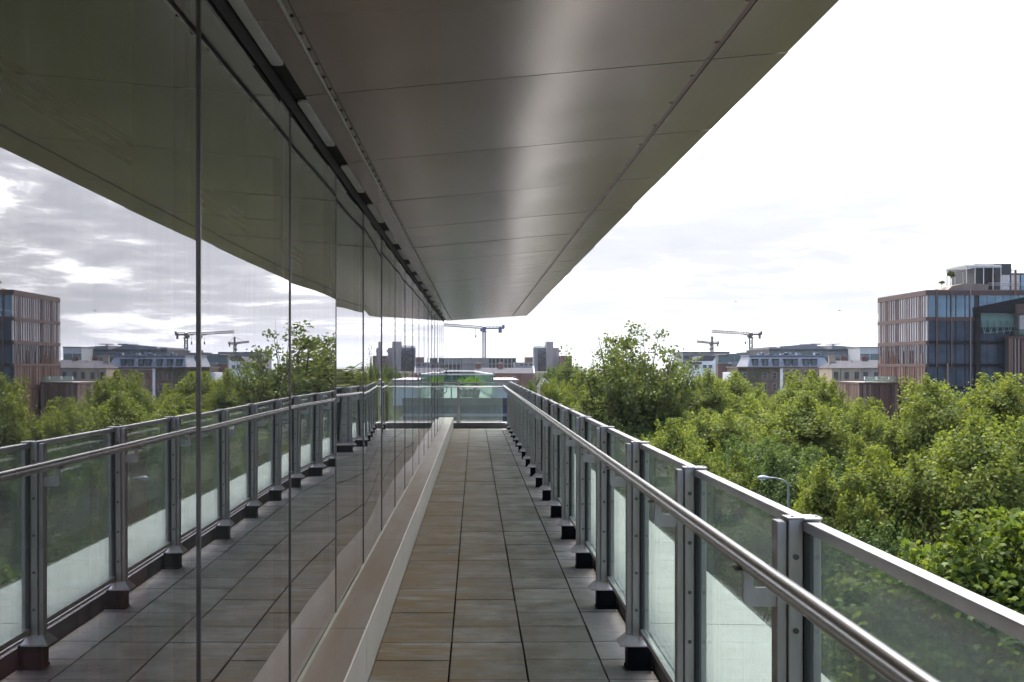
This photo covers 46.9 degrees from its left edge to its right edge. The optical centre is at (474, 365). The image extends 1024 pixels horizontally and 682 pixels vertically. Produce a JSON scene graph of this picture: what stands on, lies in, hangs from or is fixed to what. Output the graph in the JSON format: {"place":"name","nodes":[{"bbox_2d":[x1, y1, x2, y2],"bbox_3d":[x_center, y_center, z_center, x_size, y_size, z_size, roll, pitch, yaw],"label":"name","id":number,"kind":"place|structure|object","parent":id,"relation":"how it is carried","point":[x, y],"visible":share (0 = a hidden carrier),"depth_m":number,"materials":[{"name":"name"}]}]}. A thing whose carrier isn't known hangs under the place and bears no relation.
{"place":"outdoors","nodes":[
{"label":"outdoors","id":0,"kind":"place"},
{"bbox_2d":[444,371,518,421],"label":"roof terrace building","id":1,"kind":"structure","parent":0,"point":[489,404],"depth_m":45.00,"materials":[{"name":"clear glass"}]},
{"bbox_2d":[457,375,469,396],"bbox_3d":[-0.458,0.790,46.573,0.817,0.944,0.759,0,0,-26],"label":"spiky plant","id":2,"kind":"object","parent":1,"relation":"on","point":[464,392],"visible":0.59,"depth_m":46.49,"materials":[{"name":"green plant"}]},
{"bbox_2d":[467,375,485,396],"bbox_3d":[0.038,0.765,46.260,0.864,0.995,1.030,0,0,-41],"label":"spiky plant","id":3,"kind":"object","parent":1,"relation":"on","point":[475,393],"visible":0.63,"depth_m":46.11,"materials":[{"name":"green plant"}]},
{"bbox_2d":[514,357,532,367],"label":"grey office block","id":4,"kind":"structure","parent":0,"point":[527,362],"depth_m":640.00,"materials":[{"name":"brown concrete"}]},
{"bbox_2d":[533,339,560,371],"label":"concrete tower","id":5,"kind":"structure","parent":0,"point":[545,356],"depth_m":600.40,"materials":[{"name":"grey paint"}]},
{"bbox_2d":[444,353,671,366],"bbox_3d":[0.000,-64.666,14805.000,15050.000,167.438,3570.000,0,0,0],"label":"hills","id":6,"kind":"structure","parent":0,"point":[588,362],"depth_m":13944.89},
{"bbox_2d":[559,356,571,366],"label":"brown block","id":7,"kind":"structure","parent":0,"point":[562,359],"depth_m":592.00,"materials":[{"name":"brick"}]},
{"bbox_2d":[677,356,715,384],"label":"white houses","id":8,"kind":"structure","parent":0,"point":[707,362],"depth_m":330.00,"materials":[{"name":"paint"}]},
{"bbox_2d":[711,355,728,362],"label":"teal clad block","id":9,"kind":"structure","parent":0,"point":[721,358],"depth_m":415.00,"materials":[{"name":"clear glass"}]},
{"bbox_2d":[715,363,728,381],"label":"brown brick block","id":10,"kind":"structure","parent":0,"point":[721,368],"depth_m":380.00,"materials":[{"name":"brown brick"}]},
{"bbox_2d":[444,0,1023,359],"label":"sky","id":11,"kind":"structure","parent":0,"point":[882,155],"materials":[{"name":"white"}]},
{"bbox_2d":[572,367,983,564],"bbox_3d":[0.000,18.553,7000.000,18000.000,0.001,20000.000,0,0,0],"label":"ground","id":12,"kind":"structure","parent":0,"point":[658,368],"depth_m":5009.07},
{"bbox_2d":[0,0,838,681],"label":"office building","id":13,"kind":"structure","parent":12,"relation":"on","point":[254,254],"depth_m":3.83,"materials":[{"name":"metal"}]},
{"bbox_2d":[442,320,446,422],"bbox_3d":[-0.684,0.127,26.310,0.114,2.300,1.490,0,0,0],"label":"glass door","id":14,"kind":"structure","parent":13,"relation":"in","point":[443,367],"depth_m":26.50,"materials":[{"name":"metal"}]},
{"bbox_2d":[444,381,502,421],"bbox_3d":[-2.146,0.972,29.023,5.659,1.162,0.238,0,0,0],"label":"balcony railing","id":15,"kind":"object","parent":13,"relation":"on","point":[458,386],"visible":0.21,"depth_m":29.01,"materials":[{"name":"metal"}]},
{"bbox_2d":[368,429,659,681],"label":"balcony floor","id":16,"kind":"structure","parent":13,"relation":"on","point":[554,622],"depth_m":7.98,"materials":[{"name":"grey tile"}]},
{"bbox_2d":[503,381,1023,681],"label":"balcony railing","id":17,"kind":"object","parent":16,"relation":"on","point":[703,574],"visible":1,"depth_m":3.87,"materials":[{"name":"metal"}]},
{"bbox_2d":[444,323,504,357],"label":"tower crane","id":18,"kind":"object","parent":12,"relation":"on","point":[481,328],"visible":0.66,"depth_m":704.20,"materials":[{"name":"grey paint"}]},
{"bbox_2d":[444,355,515,384],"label":"unfinished building","id":19,"kind":"structure","parent":12,"relation":"on","point":[459,364],"depth_m":700.60,"materials":[{"name":"concrete"}]},
{"bbox_2d":[474,362,546,387],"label":"brick terrace","id":20,"kind":"structure","parent":12,"relation":"on","point":[524,375],"depth_m":351.00,"materials":[{"name":"stone"}]},
{"bbox_2d":[543,363,562,379],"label":"broadleaf tree","id":21,"kind":"object","parent":12,"relation":"on","point":[548,369],"visible":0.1,"depth_m":269.31,"materials":[{"name":"green plant"}]},
{"bbox_2d":[673,352,729,372],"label":"grey office","id":22,"kind":"structure","parent":12,"relation":"on","point":[685,356],"depth_m":520.00,"materials":[{"name":"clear glass"}]},
{"bbox_2d":[675,368,734,418],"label":"broadleaf tree","id":23,"kind":"object","parent":12,"relation":"on","point":[716,401],"visible":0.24,"depth_m":126.78,"materials":[{"name":"green plant"}]},
{"bbox_2d":[696,336,718,351],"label":"tower crane","id":24,"kind":"object","parent":12,"relation":"on","point":[711,343],"visible":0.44,"depth_m":799.48,"materials":[{"name":"paint"}]},
{"bbox_2d":[679,407,781,464],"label":"broadleaf tree","id":25,"kind":"object","parent":12,"relation":"on","point":[713,431],"visible":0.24,"depth_m":79.84,"materials":[{"name":"green plant"}]},
{"bbox_2d":[715,354,750,362],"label":"teal office","id":26,"kind":"structure","parent":12,"relation":"on","point":[734,358],"depth_m":429.97,"materials":[{"name":"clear glass"}]},
{"bbox_2d":[701,371,768,413],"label":"broadleaf tree","id":27,"kind":"object","parent":12,"relation":"on","point":[738,387],"visible":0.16,"depth_m":134.53,"materials":[{"name":"green plant"}]},
{"bbox_2d":[711,330,761,347],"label":"tower crane","id":28,"kind":"object","parent":12,"relation":"on","point":[750,335],"visible":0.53,"depth_m":619.40,"materials":[{"name":"paint"}]},
{"bbox_2d":[724,392,775,418],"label":"broadleaf tree","id":29,"kind":"object","parent":12,"relation":"on","point":[762,400],"visible":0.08,"depth_m":121.48,"materials":[{"name":"green plant"}]},
{"bbox_2d":[731,390,853,471],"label":"broadleaf tree","id":30,"kind":"object","parent":12,"relation":"on","point":[802,420],"visible":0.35,"depth_m":86.82,"materials":[{"name":"green plant"}]},
{"bbox_2d":[741,442,850,512],"bbox_3d":[17.939,11.384,63.926,7.179,14.373,7.006,0,0,-2],"label":"broadleaf tree","id":31,"kind":"object","parent":12,"relation":"on","point":[774,490],"visible":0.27,"depth_m":63.16,"materials":[{"name":"green plant"}]},
{"bbox_2d":[746,343,849,362],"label":"glass office","id":32,"kind":"structure","parent":12,"relation":"on","point":[812,348],"depth_m":470.00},
{"bbox_2d":[766,369,864,437],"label":"broadleaf tree","id":33,"kind":"object","parent":12,"relation":"on","point":[822,390],"visible":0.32,"depth_m":116.45,"materials":[{"name":"green plant"}]},
{"bbox_2d":[818,354,861,396],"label":"cream house","id":34,"kind":"structure","parent":12,"relation":"on","point":[832,368],"depth_m":300.03,"materials":[{"name":"paint"}]},
{"bbox_2d":[814,396,892,493],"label":"broadleaf tree","id":35,"kind":"object","parent":12,"relation":"on","point":[853,418],"visible":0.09,"depth_m":90.81,"materials":[{"name":"green plant"}]},
{"bbox_2d":[786,444,925,554],"bbox_3d":[17.591,11.110,54.050,7.259,14.922,6.899,0,0,-15],"label":"broadleaf tree","id":36,"kind":"object","parent":12,"relation":"on","point":[832,505],"visible":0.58,"depth_m":52.58,"materials":[{"name":"green plant"}]},
{"bbox_2d":[839,355,877,380],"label":"cream house","id":37,"kind":"structure","parent":12,"relation":"on","point":[869,368],"depth_m":301.49,"materials":[{"name":"concrete"}]},
{"bbox_2d":[846,347,877,360],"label":"white office","id":38,"kind":"structure","parent":12,"relation":"on","point":[857,353],"depth_m":455.00,"materials":[{"name":"metal"}]},
{"bbox_2d":[843,406,931,474],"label":"broadleaf tree","id":39,"kind":"object","parent":12,"relation":"on","point":[874,434],"visible":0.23,"depth_m":83.55,"materials":[{"name":"green plant"}]},
{"bbox_2d":[872,414,1023,554],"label":"broadleaf tree","id":40,"kind":"object","parent":12,"relation":"on","point":[983,473],"visible":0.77,"depth_m":50.40,"materials":[{"name":"green plant"}]},
{"bbox_2d":[878,264,1023,466],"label":"building","id":41,"kind":"structure","parent":12,"relation":"on","point":[958,329],"depth_m":176.14,"materials":[{"name":"brown metal"}]},
{"bbox_2d":[885,301,890,320],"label":"window","id":42,"kind":"structure","parent":41,"relation":"in","point":[888,301],"depth_m":192.48,"materials":[{"name":"grey glass"}]},
{"bbox_2d":[885,324,890,342],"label":"window","id":43,"kind":"structure","parent":41,"relation":"in","point":[888,324],"depth_m":192.48,"materials":[{"name":"grey glass"}]},
{"bbox_2d":[892,300,895,320],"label":"window","id":44,"kind":"structure","parent":41,"relation":"in","point":[894,300],"depth_m":189.72,"materials":[{"name":"grey glass"}]},
{"bbox_2d":[892,324,895,341],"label":"window","id":45,"kind":"structure","parent":41,"relation":"in","point":[892,324],"depth_m":189.72,"materials":[{"name":"grey glass"}]},
{"bbox_2d":[898,299,903,319],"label":"window","id":46,"kind":"structure","parent":41,"relation":"in","point":[902,300],"depth_m":186.60,"materials":[{"name":"grey glass"}]},
{"bbox_2d":[898,323,903,341],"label":"window","id":47,"kind":"structure","parent":41,"relation":"in","point":[902,324],"depth_m":186.60,"materials":[{"name":"grey glass"}]},
{"bbox_2d":[898,345,903,363],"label":"window","id":48,"kind":"structure","parent":41,"relation":"in","point":[902,347],"depth_m":187.47,"materials":[{"name":"grey glass"}]},
{"bbox_2d":[905,298,910,318],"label":"window","id":49,"kind":"structure","parent":41,"relation":"in","point":[907,298],"depth_m":183.57,"materials":[{"name":"grey glass"}]},
{"bbox_2d":[905,322,910,341],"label":"window","id":50,"kind":"structure","parent":41,"relation":"in","point":[910,322],"depth_m":183.57,"materials":[{"name":"grey glass"}]},
{"bbox_2d":[905,345,910,363],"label":"window","id":51,"kind":"structure","parent":41,"relation":"in","point":[905,345],"depth_m":184.02,"materials":[{"name":"grey glass"}]},
{"bbox_2d":[912,296,919,317],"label":"window","id":52,"kind":"structure","parent":41,"relation":"in","point":[919,296],"depth_m":180.68,"materials":[{"name":"grey glass"}]},
{"bbox_2d":[912,321,919,340],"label":"window","id":53,"kind":"structure","parent":41,"relation":"in","point":[919,321],"depth_m":180.68,"materials":[{"name":"grey glass"}]},
{"bbox_2d":[912,345,919,363],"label":"window","id":54,"kind":"structure","parent":41,"relation":"in","point":[912,345],"depth_m":180.64,"materials":[{"name":"grey glass"}]},
{"bbox_2d":[921,295,927,316],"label":"window","id":55,"kind":"structure","parent":41,"relation":"in","point":[926,295],"depth_m":177.06,"materials":[{"name":"grey glass"}]},
{"bbox_2d":[921,321,927,340],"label":"window","id":56,"kind":"structure","parent":41,"relation":"in","point":[921,321],"depth_m":177.06,"materials":[{"name":"grey glass"}]},
{"bbox_2d":[921,344,927,363],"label":"window","id":57,"kind":"structure","parent":41,"relation":"in","point":[926,344],"depth_m":177.06,"materials":[{"name":"grey glass"}]},
{"bbox_2d":[928,295,935,316],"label":"window","id":58,"kind":"structure","parent":41,"relation":"in","point":[931,298],"depth_m":176.11,"materials":[{"name":"blue glass"}]},
{"bbox_2d":[928,321,935,340],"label":"window","id":59,"kind":"structure","parent":41,"relation":"in","point":[931,324],"depth_m":176.11,"materials":[{"name":"blue glass"}]},
{"bbox_2d":[928,344,935,363],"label":"window","id":60,"kind":"structure","parent":41,"relation":"in","point":[931,347],"depth_m":176.11,"materials":[{"name":"blue glass"}]},
{"bbox_2d":[928,367,936,383],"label":"window","id":61,"kind":"structure","parent":41,"relation":"in","point":[932,371],"depth_m":176.11,"materials":[{"name":"blue glass"}]},
{"bbox_2d":[937,295,945,316],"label":"window","id":62,"kind":"structure","parent":41,"relation":"in","point":[941,299],"depth_m":176.11,"materials":[{"name":"blue glass"}]},
{"bbox_2d":[937,321,945,340],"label":"window","id":63,"kind":"structure","parent":41,"relation":"in","point":[941,325],"depth_m":176.11,"materials":[{"name":"blue glass"}]},
{"bbox_2d":[937,344,945,363],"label":"window","id":64,"kind":"structure","parent":41,"relation":"in","point":[941,348],"depth_m":176.11,"materials":[{"name":"blue glass"}]},
{"bbox_2d":[937,367,945,385],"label":"window","id":65,"kind":"structure","parent":41,"relation":"in","point":[941,371],"depth_m":176.11,"materials":[{"name":"blue glass"}]},
{"bbox_2d":[946,295,955,316],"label":"window","id":66,"kind":"structure","parent":41,"relation":"in","point":[948,297],"depth_m":176.11,"materials":[{"name":"blue glass"}]},
{"bbox_2d":[946,321,955,340],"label":"window","id":67,"kind":"structure","parent":41,"relation":"in","point":[948,323],"depth_m":176.11,"materials":[{"name":"blue glass"}]},
{"bbox_2d":[946,344,955,363],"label":"window","id":68,"kind":"structure","parent":41,"relation":"in","point":[948,346],"depth_m":176.11,"materials":[{"name":"blue glass"}]},
{"bbox_2d":[946,367,955,385],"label":"window","id":69,"kind":"structure","parent":41,"relation":"in","point":[952,370],"depth_m":176.11,"materials":[{"name":"blue glass"}]},
{"bbox_2d":[956,295,964,316],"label":"window","id":70,"kind":"structure","parent":41,"relation":"in","point":[960,299],"depth_m":176.11,"materials":[{"name":"blue glass"}]},
{"bbox_2d":[956,321,964,340],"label":"window","id":71,"kind":"structure","parent":41,"relation":"in","point":[960,325],"depth_m":176.11,"materials":[{"name":"blue glass"}]},
{"bbox_2d":[956,344,964,363],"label":"window","id":72,"kind":"structure","parent":41,"relation":"in","point":[960,348],"depth_m":176.11,"materials":[{"name":"blue glass"}]},
{"bbox_2d":[956,367,964,385],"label":"window","id":73,"kind":"structure","parent":41,"relation":"in","point":[960,371],"depth_m":176.11,"materials":[{"name":"blue glass"}]},
{"bbox_2d":[965,295,973,316],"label":"window","id":74,"kind":"structure","parent":41,"relation":"in","point":[967,297],"depth_m":176.11,"materials":[{"name":"blue glass"}]},
{"bbox_2d":[965,321,973,340],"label":"window","id":75,"kind":"structure","parent":41,"relation":"in","point":[967,323],"depth_m":176.11,"materials":[{"name":"blue glass"}]},
{"bbox_2d":[965,344,973,363],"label":"window","id":76,"kind":"structure","parent":41,"relation":"in","point":[967,346],"depth_m":176.11,"materials":[{"name":"blue glass"}]},
{"bbox_2d":[965,367,973,385],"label":"window","id":77,"kind":"structure","parent":41,"relation":"in","point":[967,369],"depth_m":176.11,"materials":[{"name":"blue glass"}]},
{"bbox_2d":[979,295,986,313],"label":"window","id":78,"kind":"structure","parent":41,"relation":"in","point":[982,298],"depth_m":176.15,"materials":[{"name":"blue glass"}]},
{"bbox_2d":[981,327,986,340],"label":"window","id":79,"kind":"structure","parent":41,"relation":"in","point":[983,336],"depth_m":176.15,"materials":[{"name":"blue glass"}]},
{"bbox_2d":[981,344,986,363],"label":"window","id":80,"kind":"structure","parent":41,"relation":"in","point":[983,346],"depth_m":176.15,"materials":[{"name":"blue glass"}]},
{"bbox_2d":[981,367,986,385],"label":"window","id":81,"kind":"structure","parent":41,"relation":"in","point":[983,369],"depth_m":176.15,"materials":[{"name":"blue glass"}]},
{"bbox_2d":[987,295,994,313],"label":"window","id":82,"kind":"structure","parent":41,"relation":"in","point":[990,298],"depth_m":176.15,"materials":[{"name":"blue glass"}]},
{"bbox_2d":[987,327,994,340],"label":"window","id":83,"kind":"structure","parent":41,"relation":"in","point":[990,337],"depth_m":176.15,"materials":[{"name":"blue glass"}]},
{"bbox_2d":[987,344,994,363],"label":"window","id":84,"kind":"structure","parent":41,"relation":"in","point":[990,347],"depth_m":176.15,"materials":[{"name":"blue glass"}]},
{"bbox_2d":[987,367,994,384],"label":"window","id":85,"kind":"structure","parent":41,"relation":"in","point":[990,370],"depth_m":176.15,"materials":[{"name":"blue glass"}]},
{"bbox_2d":[995,295,1002,313],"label":"window","id":86,"kind":"structure","parent":41,"relation":"in","point":[998,298],"depth_m":176.15,"materials":[{"name":"blue glass"}]},
{"bbox_2d":[995,327,1002,340],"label":"window","id":87,"kind":"structure","parent":41,"relation":"in","point":[998,337],"depth_m":176.15,"materials":[{"name":"blue glass"}]},
{"bbox_2d":[995,344,1002,363],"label":"window","id":88,"kind":"structure","parent":41,"relation":"in","point":[998,347],"depth_m":176.15,"materials":[{"name":"blue glass"}]},
{"bbox_2d":[995,367,1002,385],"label":"window","id":89,"kind":"structure","parent":41,"relation":"in","point":[997,369],"depth_m":176.15,"materials":[{"name":"blue glass"}]},
{"bbox_2d":[1001,275,1009,289],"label":"window","id":90,"kind":"structure","parent":41,"relation":"in","point":[1005,279],"depth_m":179.98,"materials":[{"name":"grey glass"}]},
{"bbox_2d":[1003,327,1010,340],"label":"window","id":91,"kind":"structure","parent":41,"relation":"in","point":[1006,333],"depth_m":176.15,"materials":[{"name":"blue glass"}]},
{"bbox_2d":[1011,275,1019,289],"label":"window","id":92,"kind":"structure","parent":41,"relation":"in","point":[1012,276],"depth_m":179.98,"materials":[{"name":"grey glass"}]},
{"bbox_2d":[886,372,1023,513],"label":"broadleaf tree","id":93,"kind":"object","parent":12,"relation":"on","point":[931,412],"visible":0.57,"depth_m":78.26,"materials":[{"name":"green plant"}]},
{"bbox_2d":[1003,304,1023,417],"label":"fin bay","id":94,"kind":"object","parent":12,"relation":"on","point":[1014,354],"visible":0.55,"depth_m":174.25,"materials":[{"name":"brown metal"}]},
{"bbox_2d":[1019,315,1023,334],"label":"window","id":95,"kind":"structure","parent":94,"relation":"in","point":[1021,317],"depth_m":174.57,"materials":[{"name":"glass"}]},
{"bbox_2d":[723,352,840,407],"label":"mansard building","id":96,"kind":"structure","parent":0,"point":[768,370],"depth_m":330.00,"materials":[{"name":"brick"}]},
{"bbox_2d":[837,381,898,474],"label":"fin wing","id":97,"kind":"structure","parent":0,"point":[886,393],"depth_m":186.00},
{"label":"road","id":98,"kind":"structure","parent":0,"visible":0},
{"bbox_2d":[521,379,537,392],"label":"broadleaf tree","id":99,"kind":"object","parent":98,"relation":"on","point":[531,387],"visible":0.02,"depth_m":184.44,"materials":[{"name":"green plant"}]},
{"bbox_2d":[537,378,549,396],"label":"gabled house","id":100,"kind":"structure","parent":98,"relation":"on","point":[539,385],"depth_m":191.47,"materials":[{"name":"grey brick"}]},
{"bbox_2d":[538,378,577,410],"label":"broadleaf tree","id":101,"kind":"object","parent":98,"relation":"on","point":[550,393],"visible":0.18,"depth_m":124.09,"materials":[{"name":"green plant"}]},
{"bbox_2d":[546,356,595,402],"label":"broadleaf tree","id":102,"kind":"object","parent":98,"relation":"on","point":[565,372],"visible":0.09,"depth_m":134.16,"materials":[{"name":"green plant"}]},
{"bbox_2d":[569,383,595,411],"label":"broadleaf tree","id":103,"kind":"object","parent":98,"relation":"on","point":[580,399],"visible":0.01,"depth_m":118.47,"materials":[{"name":"green plant"}]},
{"bbox_2d":[640,417,712,460],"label":"broadleaf tree","id":104,"kind":"object","parent":98,"relation":"on","point":[671,441],"visible":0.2,"depth_m":72.75,"materials":[{"name":"green plant"}]},
{"bbox_2d":[674,443,757,492],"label":"broadleaf tree","id":105,"kind":"object","parent":98,"relation":"on","point":[735,475],"visible":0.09,"depth_m":65.82,"materials":[{"name":"green plant"}]},
{"bbox_2d":[757,475,789,507],"bbox_3d":[12.183,11.453,48.000,1.359,13.939,0.190,0,0,0],"label":"street lamp","id":106,"kind":"object","parent":98,"relation":"on","point":[762,477],"visible":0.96,"depth_m":47.97,"materials":[{"name":"grey metal"}]},
{"bbox_2d":[897,499,1023,614],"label":"plane tree","id":107,"kind":"object","parent":98,"relation":"on","point":[991,568],"visible":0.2,"depth_m":27.46,"materials":[{"name":"green plant"}]},
{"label":"pavement","id":108,"kind":"structure","parent":0,"visible":0},
{"bbox_2d":[533,372,548,391],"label":"broadleaf tree","id":109,"kind":"object","parent":108,"relation":"on","point":[545,374],"visible":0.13,"depth_m":250.08,"materials":[{"name":"green plant"}]},
{"bbox_2d":[553,320,706,441],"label":"tall tree","id":110,"kind":"object","parent":108,"relation":"on","point":[629,399],"visible":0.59,"depth_m":97.29,"materials":[{"name":"green plant"}]},
{"bbox_2d":[712,433,816,478],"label":"broadleaf tree","id":111,"kind":"object","parent":108,"relation":"on","point":[743,447],"visible":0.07,"depth_m":68.24,"materials":[{"name":"green plant"}]},
{"bbox_2d":[841,519,925,563],"bbox_3d":[14.242,12.105,44.074,6.272,12.926,6.600,0,0,-35],"label":"broadleaf tree","id":112,"kind":"object","parent":108,"relation":"on","point":[886,546],"visible":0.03,"depth_m":43.21,"materials":[{"name":"green plant"}]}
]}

